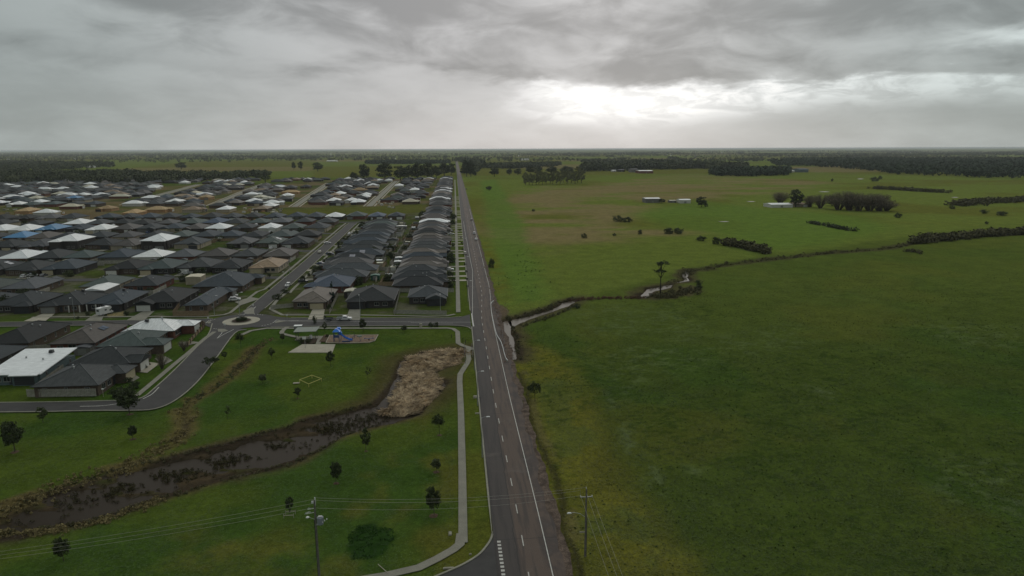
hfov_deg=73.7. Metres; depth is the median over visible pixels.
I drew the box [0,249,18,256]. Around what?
house
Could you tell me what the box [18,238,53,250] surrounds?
house
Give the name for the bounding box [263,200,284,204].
house
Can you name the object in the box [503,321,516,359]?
pool water
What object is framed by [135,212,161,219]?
house
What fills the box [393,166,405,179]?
field tree
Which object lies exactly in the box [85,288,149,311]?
house
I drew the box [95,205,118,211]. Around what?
house
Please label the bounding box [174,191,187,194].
house
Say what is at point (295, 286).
footpath
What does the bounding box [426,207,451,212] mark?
house
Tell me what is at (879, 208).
bare tree
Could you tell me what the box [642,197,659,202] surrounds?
farm shed
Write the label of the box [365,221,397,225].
house
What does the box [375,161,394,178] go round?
field tree
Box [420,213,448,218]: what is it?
house
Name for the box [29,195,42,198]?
house
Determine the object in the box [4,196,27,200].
house
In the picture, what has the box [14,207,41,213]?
house
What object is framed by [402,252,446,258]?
house
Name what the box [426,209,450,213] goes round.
house
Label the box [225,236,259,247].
house
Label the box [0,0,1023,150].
sky
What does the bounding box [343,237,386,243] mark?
house
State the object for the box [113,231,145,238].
house
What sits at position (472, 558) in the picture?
kerb
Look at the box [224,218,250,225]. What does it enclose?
house
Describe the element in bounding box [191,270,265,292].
house
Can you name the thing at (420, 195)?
house
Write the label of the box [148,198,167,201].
house
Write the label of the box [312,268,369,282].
house
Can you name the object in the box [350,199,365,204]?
house
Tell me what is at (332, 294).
conifer
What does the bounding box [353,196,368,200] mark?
house
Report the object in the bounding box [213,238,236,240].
garden fence
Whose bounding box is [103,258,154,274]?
house
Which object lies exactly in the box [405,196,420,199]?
house
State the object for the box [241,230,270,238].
house
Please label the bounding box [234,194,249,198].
house
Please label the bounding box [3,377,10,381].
window
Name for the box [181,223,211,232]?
house
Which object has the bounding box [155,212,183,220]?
house
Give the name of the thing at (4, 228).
house
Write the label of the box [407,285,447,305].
house
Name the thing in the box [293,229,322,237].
house
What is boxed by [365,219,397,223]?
house
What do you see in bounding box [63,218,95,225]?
house
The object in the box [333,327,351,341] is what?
play tower
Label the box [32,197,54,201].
house
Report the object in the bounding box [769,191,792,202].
bare tree
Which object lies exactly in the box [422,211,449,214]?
house
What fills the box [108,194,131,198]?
house
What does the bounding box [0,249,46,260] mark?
house
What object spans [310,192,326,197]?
house
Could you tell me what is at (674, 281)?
bank scrub
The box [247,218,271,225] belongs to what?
house
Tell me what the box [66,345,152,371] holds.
house
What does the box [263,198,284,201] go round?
house
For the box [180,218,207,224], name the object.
house
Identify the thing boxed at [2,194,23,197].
house
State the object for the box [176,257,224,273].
house
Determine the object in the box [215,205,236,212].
house
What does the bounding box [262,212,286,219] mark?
house
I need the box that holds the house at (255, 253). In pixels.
[230,247,268,258]
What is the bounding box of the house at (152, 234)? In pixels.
[140,230,174,238]
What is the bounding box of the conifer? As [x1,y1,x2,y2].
[329,281,334,301]
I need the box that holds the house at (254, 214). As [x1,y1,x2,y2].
[240,212,265,219]
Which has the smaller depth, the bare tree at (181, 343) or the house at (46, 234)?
the bare tree at (181, 343)
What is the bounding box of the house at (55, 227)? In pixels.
[34,223,71,232]
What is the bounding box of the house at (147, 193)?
[140,191,152,195]
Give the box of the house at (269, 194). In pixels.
[262,193,275,197]
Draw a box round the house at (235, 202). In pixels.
[227,199,245,205]
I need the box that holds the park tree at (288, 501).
[285,496,292,514]
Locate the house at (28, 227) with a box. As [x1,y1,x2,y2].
[7,224,43,233]
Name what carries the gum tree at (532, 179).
on the ground at (514, 230)
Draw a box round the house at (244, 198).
[239,197,251,200]
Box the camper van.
[95,306,112,315]
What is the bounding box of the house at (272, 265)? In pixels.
[248,257,288,273]
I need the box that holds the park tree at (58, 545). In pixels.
[51,537,70,561]
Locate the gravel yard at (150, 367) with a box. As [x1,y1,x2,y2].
[140,362,156,372]
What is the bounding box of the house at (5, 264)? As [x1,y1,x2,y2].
[0,259,24,275]
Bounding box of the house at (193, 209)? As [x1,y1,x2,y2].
[182,206,207,212]
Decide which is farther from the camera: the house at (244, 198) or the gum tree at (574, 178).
the gum tree at (574, 178)
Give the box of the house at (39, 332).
[0,320,72,347]
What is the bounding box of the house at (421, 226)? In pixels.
[417,224,449,228]
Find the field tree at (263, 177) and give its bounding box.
[258,175,270,182]
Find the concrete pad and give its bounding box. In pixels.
[288,344,334,352]
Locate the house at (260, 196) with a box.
[253,194,266,198]
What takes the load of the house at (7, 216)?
on the ground at (514, 230)
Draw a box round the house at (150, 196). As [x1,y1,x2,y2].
[141,195,159,198]
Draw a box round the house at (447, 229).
[418,225,450,233]
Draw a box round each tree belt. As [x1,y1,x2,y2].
[0,153,580,160]
[364,158,450,163]
[426,153,1023,161]
[455,156,485,174]
[482,160,561,168]
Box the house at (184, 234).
[172,230,199,238]
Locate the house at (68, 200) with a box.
[52,198,73,202]
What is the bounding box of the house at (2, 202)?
[0,200,10,205]
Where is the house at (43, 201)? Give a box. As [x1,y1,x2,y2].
[31,199,50,202]
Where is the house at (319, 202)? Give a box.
[308,199,327,204]
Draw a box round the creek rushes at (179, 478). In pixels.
[0,408,389,525]
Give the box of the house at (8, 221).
[0,219,20,225]
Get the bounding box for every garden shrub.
[0,294,9,300]
[15,288,30,292]
[62,270,74,276]
[107,387,118,398]
[116,384,133,390]
[121,377,132,382]
[127,380,139,389]
[178,274,185,281]
[194,267,206,273]
[223,244,234,248]
[272,294,281,299]
[280,288,290,292]
[354,276,362,284]
[383,273,391,280]
[386,252,394,258]
[446,257,455,262]
[448,278,455,287]
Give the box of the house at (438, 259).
[400,256,448,266]
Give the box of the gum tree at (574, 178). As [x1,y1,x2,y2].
[571,171,579,180]
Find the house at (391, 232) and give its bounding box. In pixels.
[358,229,394,234]
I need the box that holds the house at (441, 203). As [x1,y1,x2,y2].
[429,201,451,206]
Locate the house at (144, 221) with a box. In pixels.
[132,218,159,224]
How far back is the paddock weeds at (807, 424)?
151.39 m
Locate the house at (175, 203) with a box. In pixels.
[165,200,184,206]
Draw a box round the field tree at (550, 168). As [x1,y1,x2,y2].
[546,166,556,171]
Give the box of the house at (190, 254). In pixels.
[164,248,206,259]
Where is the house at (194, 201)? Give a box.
[183,200,202,204]
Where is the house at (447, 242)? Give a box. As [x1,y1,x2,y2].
[411,238,449,244]
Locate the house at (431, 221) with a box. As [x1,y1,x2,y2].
[418,220,448,224]
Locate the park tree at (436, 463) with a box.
[430,458,440,468]
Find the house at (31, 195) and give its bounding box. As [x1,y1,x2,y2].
[24,194,43,197]
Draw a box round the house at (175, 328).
[120,317,200,338]
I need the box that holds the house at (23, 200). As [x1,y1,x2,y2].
[10,199,31,202]
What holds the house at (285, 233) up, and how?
on the ground at (514, 230)
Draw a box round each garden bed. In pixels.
[302,338,317,343]
[319,335,328,341]
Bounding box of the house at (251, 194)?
[245,192,262,196]
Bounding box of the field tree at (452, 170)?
[448,163,455,174]
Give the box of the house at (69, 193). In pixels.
[56,192,76,195]
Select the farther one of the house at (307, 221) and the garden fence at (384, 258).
the house at (307, 221)
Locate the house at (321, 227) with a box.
[306,222,331,231]
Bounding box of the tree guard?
[283,510,295,517]
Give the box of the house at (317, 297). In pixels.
[292,286,337,309]
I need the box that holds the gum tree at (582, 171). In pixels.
[578,168,585,182]
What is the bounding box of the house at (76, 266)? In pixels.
[39,258,98,274]
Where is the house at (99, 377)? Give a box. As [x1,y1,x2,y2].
[29,363,137,397]
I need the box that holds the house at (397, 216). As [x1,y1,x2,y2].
[388,212,405,219]
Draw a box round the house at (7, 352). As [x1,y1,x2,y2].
[0,344,28,364]
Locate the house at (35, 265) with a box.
[4,259,57,275]
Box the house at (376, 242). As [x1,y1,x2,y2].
[341,240,388,247]
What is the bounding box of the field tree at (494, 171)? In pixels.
[489,167,498,176]
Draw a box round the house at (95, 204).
[84,201,105,206]
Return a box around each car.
[181,270,192,273]
[228,296,240,300]
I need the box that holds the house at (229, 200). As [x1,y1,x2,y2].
[223,198,239,203]
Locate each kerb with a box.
[0,323,212,402]
[0,324,133,326]
[0,329,246,412]
[19,318,212,321]
[246,225,345,308]
[265,223,356,307]
[281,325,470,328]
[291,316,461,317]
[435,326,492,575]
[457,181,470,310]
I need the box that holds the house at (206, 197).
[198,194,214,199]
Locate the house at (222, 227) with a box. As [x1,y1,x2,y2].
[204,223,233,231]
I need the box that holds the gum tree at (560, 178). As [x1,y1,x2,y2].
[557,170,562,181]
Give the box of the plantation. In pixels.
[770,156,1023,177]
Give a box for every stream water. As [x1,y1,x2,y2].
[508,300,574,325]
[639,285,671,297]
[677,272,688,282]
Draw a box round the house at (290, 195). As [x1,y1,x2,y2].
[280,193,294,197]
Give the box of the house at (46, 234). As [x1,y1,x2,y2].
[24,231,62,240]
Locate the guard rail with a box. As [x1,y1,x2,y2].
[491,300,507,361]
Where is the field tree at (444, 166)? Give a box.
[439,163,449,175]
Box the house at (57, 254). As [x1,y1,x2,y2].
[28,248,77,261]
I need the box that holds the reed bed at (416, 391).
[376,347,471,417]
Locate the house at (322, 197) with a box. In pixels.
[311,196,330,199]
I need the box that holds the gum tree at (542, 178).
[539,170,545,184]
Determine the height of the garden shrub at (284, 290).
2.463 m
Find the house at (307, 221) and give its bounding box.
[294,217,316,224]
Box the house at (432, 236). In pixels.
[413,235,451,244]
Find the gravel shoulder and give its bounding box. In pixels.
[476,236,572,575]
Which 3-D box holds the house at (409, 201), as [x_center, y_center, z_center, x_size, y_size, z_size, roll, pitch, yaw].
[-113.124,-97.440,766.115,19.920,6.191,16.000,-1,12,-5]
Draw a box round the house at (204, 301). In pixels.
[183,286,237,312]
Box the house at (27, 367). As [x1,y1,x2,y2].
[0,347,76,385]
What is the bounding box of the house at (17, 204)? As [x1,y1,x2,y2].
[6,201,27,206]
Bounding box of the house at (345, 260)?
[319,257,374,270]
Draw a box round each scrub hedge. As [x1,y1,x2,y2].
[720,237,771,253]
[806,220,859,230]
[867,186,952,192]
[907,226,1023,243]
[943,195,1023,206]
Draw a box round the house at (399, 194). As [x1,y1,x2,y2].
[391,193,407,196]
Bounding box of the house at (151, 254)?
[131,248,175,259]
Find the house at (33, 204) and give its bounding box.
[22,201,44,207]
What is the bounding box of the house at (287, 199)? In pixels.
[278,196,293,201]
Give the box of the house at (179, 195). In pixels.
[175,194,195,196]
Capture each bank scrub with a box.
[505,296,580,326]
[510,326,522,358]
[566,295,645,301]
[643,285,701,298]
[645,272,688,289]
[680,234,1023,275]
[904,248,922,253]
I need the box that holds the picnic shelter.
[294,327,318,339]
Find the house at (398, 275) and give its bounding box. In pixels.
[391,270,446,281]
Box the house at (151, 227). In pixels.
[136,223,167,232]
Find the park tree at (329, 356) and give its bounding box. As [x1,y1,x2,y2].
[325,351,334,365]
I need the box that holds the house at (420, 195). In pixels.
[409,193,425,197]
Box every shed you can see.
[74,344,95,355]
[85,282,119,293]
[185,273,205,284]
[344,288,355,297]
[370,273,379,279]
[388,237,398,242]
[635,170,652,172]
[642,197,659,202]
[676,199,690,202]
[763,203,792,207]
[793,168,808,171]
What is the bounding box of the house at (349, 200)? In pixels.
[344,197,356,202]
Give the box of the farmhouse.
[793,202,807,206]
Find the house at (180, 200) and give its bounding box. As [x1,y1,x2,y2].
[165,198,185,202]
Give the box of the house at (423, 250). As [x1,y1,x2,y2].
[401,248,446,256]
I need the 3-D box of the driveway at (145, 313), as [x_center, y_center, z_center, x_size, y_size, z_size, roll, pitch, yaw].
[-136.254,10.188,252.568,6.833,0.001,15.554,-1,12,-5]
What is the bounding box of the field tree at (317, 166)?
[312,162,322,169]
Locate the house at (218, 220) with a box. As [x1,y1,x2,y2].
[202,217,230,223]
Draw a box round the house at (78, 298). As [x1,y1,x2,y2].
[36,289,108,313]
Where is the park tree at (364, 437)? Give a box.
[359,427,370,447]
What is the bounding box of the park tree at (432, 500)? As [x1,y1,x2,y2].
[425,486,440,514]
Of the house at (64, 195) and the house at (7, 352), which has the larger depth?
the house at (64, 195)
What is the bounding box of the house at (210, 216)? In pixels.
[200,212,226,219]
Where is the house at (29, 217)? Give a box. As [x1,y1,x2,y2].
[12,214,40,221]
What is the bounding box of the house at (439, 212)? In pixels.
[424,212,450,215]
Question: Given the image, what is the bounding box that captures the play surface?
[326,335,376,343]
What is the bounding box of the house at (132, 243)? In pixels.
[109,238,142,249]
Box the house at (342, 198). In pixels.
[330,196,347,200]
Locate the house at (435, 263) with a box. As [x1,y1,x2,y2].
[398,260,446,269]
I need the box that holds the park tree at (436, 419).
[431,414,444,434]
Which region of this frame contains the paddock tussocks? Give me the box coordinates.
[514,272,1021,574]
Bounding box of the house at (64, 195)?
[58,194,72,197]
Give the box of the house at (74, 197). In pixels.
[65,195,81,198]
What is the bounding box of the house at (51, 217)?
[34,213,63,220]
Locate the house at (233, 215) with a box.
[221,212,243,219]
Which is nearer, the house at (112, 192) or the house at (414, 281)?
the house at (414, 281)
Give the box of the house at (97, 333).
[47,321,129,351]
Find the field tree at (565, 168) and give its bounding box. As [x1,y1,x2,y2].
[559,166,573,172]
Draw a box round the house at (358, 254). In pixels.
[326,252,375,261]
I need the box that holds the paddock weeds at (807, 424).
[516,268,1019,574]
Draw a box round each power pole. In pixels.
[305,497,326,575]
[567,487,592,556]
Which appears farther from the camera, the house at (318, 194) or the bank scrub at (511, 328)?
the house at (318, 194)
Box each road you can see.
[441,538,496,575]
[456,161,565,575]
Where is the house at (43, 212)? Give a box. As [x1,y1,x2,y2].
[33,209,61,215]
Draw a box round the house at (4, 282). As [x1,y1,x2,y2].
[0,278,24,287]
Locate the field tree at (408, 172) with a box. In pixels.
[402,165,414,178]
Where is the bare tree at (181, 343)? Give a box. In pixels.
[177,340,188,350]
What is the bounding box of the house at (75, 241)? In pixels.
[48,233,95,249]
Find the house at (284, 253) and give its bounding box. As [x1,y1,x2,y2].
[261,247,298,258]
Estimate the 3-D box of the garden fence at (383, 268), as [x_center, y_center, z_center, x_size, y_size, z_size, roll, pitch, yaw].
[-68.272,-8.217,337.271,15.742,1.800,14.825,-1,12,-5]
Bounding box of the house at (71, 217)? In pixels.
[57,213,90,221]
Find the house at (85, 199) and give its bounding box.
[72,197,92,201]
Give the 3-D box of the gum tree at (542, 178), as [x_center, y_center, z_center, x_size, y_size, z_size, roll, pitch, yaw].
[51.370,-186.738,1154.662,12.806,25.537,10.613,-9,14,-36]
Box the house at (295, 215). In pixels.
[285,212,307,219]
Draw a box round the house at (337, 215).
[325,212,345,219]
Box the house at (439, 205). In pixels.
[426,205,450,208]
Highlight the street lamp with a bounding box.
[477,371,482,405]
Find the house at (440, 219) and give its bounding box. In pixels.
[419,218,449,222]
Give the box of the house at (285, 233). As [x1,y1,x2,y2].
[265,229,297,237]
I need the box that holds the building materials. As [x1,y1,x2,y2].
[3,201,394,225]
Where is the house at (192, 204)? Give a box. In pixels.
[181,203,205,208]
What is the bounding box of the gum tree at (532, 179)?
[529,173,534,184]
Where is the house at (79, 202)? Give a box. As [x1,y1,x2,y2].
[67,201,88,204]
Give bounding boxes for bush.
[488,259,494,267]
[612,215,621,221]
[621,217,632,221]
[663,227,672,233]
[674,228,683,233]
[697,235,706,240]
[712,237,720,243]
[870,176,878,181]
[996,211,1007,215]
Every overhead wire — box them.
[2,509,304,558]
[4,504,307,554]
[6,499,312,550]
[320,491,573,502]
[326,496,574,509]
[331,487,585,499]
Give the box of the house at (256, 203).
[247,200,264,205]
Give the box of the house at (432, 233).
[412,232,450,238]
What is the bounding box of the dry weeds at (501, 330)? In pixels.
[493,303,509,361]
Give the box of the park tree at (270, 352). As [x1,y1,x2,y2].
[267,347,274,355]
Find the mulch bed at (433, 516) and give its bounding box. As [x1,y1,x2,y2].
[429,513,437,517]
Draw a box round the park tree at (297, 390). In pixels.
[293,387,300,397]
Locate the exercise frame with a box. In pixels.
[293,375,321,386]
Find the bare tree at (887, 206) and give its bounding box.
[882,200,899,210]
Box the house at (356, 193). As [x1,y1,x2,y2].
[350,191,362,195]
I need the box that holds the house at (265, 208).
[253,205,272,211]
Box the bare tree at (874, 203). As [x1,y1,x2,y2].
[856,193,890,210]
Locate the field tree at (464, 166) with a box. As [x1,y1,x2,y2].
[461,159,471,176]
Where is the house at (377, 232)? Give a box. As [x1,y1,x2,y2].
[350,231,390,236]
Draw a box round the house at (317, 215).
[305,212,326,219]
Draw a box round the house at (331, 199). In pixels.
[326,197,341,202]
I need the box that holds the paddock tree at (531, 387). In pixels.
[527,381,540,394]
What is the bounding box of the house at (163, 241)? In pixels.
[140,233,179,249]
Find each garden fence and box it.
[21,287,49,293]
[99,258,131,263]
[144,284,166,293]
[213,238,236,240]
[258,255,295,262]
[375,257,386,261]
[378,277,392,285]
[379,267,390,272]
[385,266,395,273]
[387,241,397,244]
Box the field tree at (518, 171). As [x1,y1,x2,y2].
[513,169,521,173]
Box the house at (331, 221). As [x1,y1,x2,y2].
[315,217,338,225]
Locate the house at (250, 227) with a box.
[230,222,258,231]
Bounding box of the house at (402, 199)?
[399,197,411,201]
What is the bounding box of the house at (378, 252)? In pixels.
[337,248,385,256]
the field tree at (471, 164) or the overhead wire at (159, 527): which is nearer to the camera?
the overhead wire at (159, 527)
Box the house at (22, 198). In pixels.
[10,198,33,201]
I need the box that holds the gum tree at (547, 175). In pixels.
[542,172,549,181]
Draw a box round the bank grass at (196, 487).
[0,402,378,534]
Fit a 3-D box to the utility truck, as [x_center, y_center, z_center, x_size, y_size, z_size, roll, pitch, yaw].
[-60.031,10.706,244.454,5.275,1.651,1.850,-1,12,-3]
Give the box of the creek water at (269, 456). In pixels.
[0,352,446,531]
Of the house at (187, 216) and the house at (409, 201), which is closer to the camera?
the house at (187, 216)
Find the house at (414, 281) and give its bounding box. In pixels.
[392,275,448,291]
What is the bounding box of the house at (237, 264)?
[211,257,253,273]
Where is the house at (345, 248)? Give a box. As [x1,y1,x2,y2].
[334,244,383,254]
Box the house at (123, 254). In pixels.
[96,248,146,260]
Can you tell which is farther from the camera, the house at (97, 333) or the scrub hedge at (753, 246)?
the scrub hedge at (753, 246)
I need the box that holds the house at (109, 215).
[94,213,121,220]
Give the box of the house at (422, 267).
[395,264,446,273]
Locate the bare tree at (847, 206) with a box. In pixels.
[836,190,870,210]
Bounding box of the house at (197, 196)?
[196,193,213,197]
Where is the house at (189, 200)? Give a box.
[183,198,203,203]
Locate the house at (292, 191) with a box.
[281,190,300,193]
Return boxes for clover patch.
[347,525,393,559]
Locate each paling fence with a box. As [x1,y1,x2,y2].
[26,344,50,348]
[26,388,95,396]
[39,364,63,381]
[270,303,292,308]
[329,293,337,313]
[393,310,446,314]
[394,290,399,314]
[399,288,453,291]
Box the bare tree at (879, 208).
[866,193,897,210]
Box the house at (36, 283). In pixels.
[0,276,64,292]
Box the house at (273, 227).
[258,223,282,231]
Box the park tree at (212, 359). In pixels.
[202,356,219,364]
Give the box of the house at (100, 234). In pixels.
[91,231,119,238]
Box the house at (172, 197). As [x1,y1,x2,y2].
[165,196,183,199]
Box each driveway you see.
[25,314,53,320]
[85,314,102,320]
[107,311,123,315]
[128,311,153,319]
[236,297,258,304]
[308,309,324,318]
[347,309,360,319]
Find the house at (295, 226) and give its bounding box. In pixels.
[280,222,306,231]
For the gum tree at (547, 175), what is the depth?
1189.22 m
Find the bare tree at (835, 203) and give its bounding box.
[824,193,851,209]
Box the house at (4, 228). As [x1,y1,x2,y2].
[0,224,18,232]
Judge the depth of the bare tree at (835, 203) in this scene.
669.68 m
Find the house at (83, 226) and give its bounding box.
[65,223,96,232]
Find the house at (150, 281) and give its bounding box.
[121,274,174,289]
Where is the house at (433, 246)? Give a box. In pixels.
[407,244,449,253]
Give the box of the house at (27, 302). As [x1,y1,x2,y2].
[0,290,65,313]
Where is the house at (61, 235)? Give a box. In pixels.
[50,232,88,238]
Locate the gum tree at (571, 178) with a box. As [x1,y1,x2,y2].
[568,169,575,182]
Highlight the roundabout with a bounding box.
[205,307,286,337]
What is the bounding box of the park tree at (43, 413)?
[35,407,47,419]
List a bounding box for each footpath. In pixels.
[31,316,159,317]
[135,332,214,395]
[160,223,345,316]
[242,327,472,349]
[269,291,455,316]
[279,327,296,337]
[289,223,359,292]
[316,336,322,343]
[363,533,464,575]
[454,180,460,311]
[457,348,470,542]
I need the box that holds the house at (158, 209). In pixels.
[145,206,174,212]
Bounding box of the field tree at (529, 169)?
[526,165,535,171]
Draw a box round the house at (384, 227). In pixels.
[358,225,396,231]
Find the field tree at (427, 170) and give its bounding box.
[420,162,433,176]
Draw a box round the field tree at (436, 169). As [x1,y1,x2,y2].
[431,165,441,178]
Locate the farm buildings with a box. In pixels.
[16,152,947,158]
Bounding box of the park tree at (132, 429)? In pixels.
[127,425,136,437]
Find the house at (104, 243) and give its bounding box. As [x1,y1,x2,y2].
[84,237,122,249]
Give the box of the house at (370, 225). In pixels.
[360,223,395,228]
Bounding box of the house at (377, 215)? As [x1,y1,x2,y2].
[367,212,386,219]
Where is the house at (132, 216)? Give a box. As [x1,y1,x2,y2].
[116,213,140,220]
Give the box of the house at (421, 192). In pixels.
[411,191,428,195]
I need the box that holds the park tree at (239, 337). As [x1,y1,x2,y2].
[234,333,244,342]
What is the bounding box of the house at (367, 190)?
[362,189,378,193]
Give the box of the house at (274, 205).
[265,202,279,208]
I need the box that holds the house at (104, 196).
[97,194,110,198]
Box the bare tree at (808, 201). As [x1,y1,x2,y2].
[804,195,817,206]
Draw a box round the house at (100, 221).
[85,219,113,224]
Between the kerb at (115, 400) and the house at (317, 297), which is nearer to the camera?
the kerb at (115, 400)
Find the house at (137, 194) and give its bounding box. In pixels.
[128,192,144,196]
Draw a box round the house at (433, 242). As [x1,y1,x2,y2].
[409,241,450,251]
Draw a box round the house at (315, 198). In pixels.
[307,197,326,200]
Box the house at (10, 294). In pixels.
[0,292,20,297]
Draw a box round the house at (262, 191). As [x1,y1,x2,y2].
[256,190,268,193]
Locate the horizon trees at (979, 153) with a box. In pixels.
[0,150,1023,155]
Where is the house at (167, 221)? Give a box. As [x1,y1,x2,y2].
[156,219,181,224]
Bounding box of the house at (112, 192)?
[104,191,119,194]
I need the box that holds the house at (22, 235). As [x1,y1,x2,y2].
[2,231,40,239]
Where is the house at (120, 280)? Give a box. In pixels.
[78,274,135,290]
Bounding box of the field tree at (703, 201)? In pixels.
[696,196,706,206]
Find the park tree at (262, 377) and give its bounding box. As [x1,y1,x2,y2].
[258,374,266,380]
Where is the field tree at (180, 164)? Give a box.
[175,162,185,168]
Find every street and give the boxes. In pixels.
[0,319,210,325]
[0,328,243,410]
[20,221,403,223]
[63,276,284,280]
[106,250,315,253]
[156,184,200,195]
[213,184,260,203]
[241,223,355,313]
[255,314,473,327]
[291,183,327,206]
[367,181,397,205]
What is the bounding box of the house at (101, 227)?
[85,224,117,233]
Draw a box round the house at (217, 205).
[209,203,231,207]
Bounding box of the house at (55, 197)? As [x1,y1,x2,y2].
[47,195,63,198]
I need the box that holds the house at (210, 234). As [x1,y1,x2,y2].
[190,229,224,238]
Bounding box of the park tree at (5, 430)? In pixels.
[0,420,25,451]
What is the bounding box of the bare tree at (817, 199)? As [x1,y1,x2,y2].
[810,194,830,207]
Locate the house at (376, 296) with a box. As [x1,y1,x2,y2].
[345,284,398,308]
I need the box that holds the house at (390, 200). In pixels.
[380,197,398,202]
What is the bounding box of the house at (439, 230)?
[414,228,447,234]
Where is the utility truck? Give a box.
[336,315,351,320]
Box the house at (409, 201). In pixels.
[402,198,419,203]
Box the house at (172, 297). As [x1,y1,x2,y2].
[132,286,199,311]
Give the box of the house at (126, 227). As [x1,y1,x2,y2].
[111,223,143,232]
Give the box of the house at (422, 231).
[412,230,446,237]
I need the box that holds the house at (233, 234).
[216,230,246,238]
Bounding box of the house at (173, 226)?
[160,223,190,231]
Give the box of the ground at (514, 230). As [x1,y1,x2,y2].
[0,148,1023,575]
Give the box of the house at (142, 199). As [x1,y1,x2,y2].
[125,198,150,201]
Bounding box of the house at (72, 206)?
[59,203,85,208]
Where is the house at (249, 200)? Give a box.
[245,198,262,203]
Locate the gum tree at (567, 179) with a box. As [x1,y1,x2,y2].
[563,170,570,182]
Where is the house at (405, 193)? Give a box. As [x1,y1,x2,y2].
[398,191,410,195]
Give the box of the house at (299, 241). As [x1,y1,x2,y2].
[280,235,314,248]
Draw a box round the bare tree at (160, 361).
[154,353,169,368]
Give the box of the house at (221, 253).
[196,247,239,258]
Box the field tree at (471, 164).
[466,160,475,173]
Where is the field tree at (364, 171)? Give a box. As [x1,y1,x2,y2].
[358,164,369,177]
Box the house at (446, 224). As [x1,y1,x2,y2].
[418,222,450,226]
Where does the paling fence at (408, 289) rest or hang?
on the ground at (514, 230)
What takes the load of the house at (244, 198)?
on the ground at (514, 230)
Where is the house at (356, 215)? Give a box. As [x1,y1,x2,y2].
[346,211,367,219]
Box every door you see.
[14,307,28,312]
[14,377,34,384]
[40,307,54,312]
[42,271,52,274]
[78,348,85,354]
[106,271,116,274]
[111,306,118,310]
[126,368,134,380]
[136,305,150,310]
[140,271,150,274]
[140,358,148,370]
[164,341,170,352]
[194,323,199,331]
[251,269,260,273]
[310,303,323,308]
[350,303,362,308]
[430,300,441,305]
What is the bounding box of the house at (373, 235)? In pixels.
[347,234,389,240]
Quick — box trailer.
[324,317,333,320]
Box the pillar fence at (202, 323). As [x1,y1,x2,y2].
[187,321,204,346]
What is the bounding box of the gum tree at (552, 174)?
[550,170,554,181]
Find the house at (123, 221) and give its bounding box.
[109,218,137,225]
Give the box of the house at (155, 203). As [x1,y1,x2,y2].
[146,200,166,206]
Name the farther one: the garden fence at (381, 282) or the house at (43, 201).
the house at (43, 201)
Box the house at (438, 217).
[421,217,450,220]
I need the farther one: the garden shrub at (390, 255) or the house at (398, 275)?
the garden shrub at (390, 255)
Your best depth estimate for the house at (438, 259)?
352.84 m
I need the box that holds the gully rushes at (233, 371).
[186,342,264,402]
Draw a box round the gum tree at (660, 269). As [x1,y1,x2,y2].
[652,260,669,292]
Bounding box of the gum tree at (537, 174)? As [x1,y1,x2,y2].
[533,170,538,184]
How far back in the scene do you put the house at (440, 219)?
547.05 m
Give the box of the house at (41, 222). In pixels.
[21,219,54,225]
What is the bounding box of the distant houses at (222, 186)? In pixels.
[0,176,452,195]
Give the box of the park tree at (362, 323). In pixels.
[359,319,366,327]
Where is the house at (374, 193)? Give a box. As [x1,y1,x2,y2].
[362,191,377,195]
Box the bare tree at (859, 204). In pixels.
[842,192,873,210]
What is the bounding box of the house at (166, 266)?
[137,258,188,274]
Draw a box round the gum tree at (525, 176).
[522,172,528,184]
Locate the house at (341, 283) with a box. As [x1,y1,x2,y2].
[303,274,356,292]
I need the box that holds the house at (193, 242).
[173,236,211,248]
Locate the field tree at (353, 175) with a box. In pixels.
[349,172,358,177]
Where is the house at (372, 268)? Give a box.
[322,262,379,272]
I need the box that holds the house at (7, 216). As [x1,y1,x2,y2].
[0,214,18,219]
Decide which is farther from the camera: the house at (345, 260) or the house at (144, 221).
the house at (144, 221)
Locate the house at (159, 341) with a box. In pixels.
[94,329,173,353]
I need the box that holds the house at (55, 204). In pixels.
[43,201,66,206]
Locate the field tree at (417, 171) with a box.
[411,162,423,177]
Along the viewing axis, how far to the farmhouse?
708.12 m
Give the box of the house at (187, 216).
[179,213,202,220]
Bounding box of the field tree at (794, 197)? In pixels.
[789,189,804,206]
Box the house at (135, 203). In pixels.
[122,200,148,205]
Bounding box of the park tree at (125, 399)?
[115,387,139,413]
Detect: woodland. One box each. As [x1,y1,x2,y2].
[0,154,452,162]
[0,159,114,170]
[0,167,271,182]
[579,158,704,170]
[657,159,749,168]
[708,165,792,175]
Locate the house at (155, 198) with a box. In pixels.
[145,197,165,199]
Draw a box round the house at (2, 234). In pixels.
[0,232,11,238]
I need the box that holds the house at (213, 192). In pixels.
[208,190,220,194]
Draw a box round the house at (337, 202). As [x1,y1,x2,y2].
[329,199,344,205]
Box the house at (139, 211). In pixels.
[122,209,146,214]
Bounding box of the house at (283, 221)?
[268,217,293,225]
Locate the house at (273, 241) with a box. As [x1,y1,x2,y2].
[256,236,288,247]
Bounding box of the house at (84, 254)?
[61,249,106,259]
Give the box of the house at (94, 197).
[84,195,102,200]
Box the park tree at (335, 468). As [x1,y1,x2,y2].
[330,462,341,477]
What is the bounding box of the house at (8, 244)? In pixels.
[0,239,32,250]
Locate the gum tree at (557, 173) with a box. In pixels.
[553,170,559,182]
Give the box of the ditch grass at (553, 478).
[520,374,578,569]
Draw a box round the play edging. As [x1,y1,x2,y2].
[326,334,377,342]

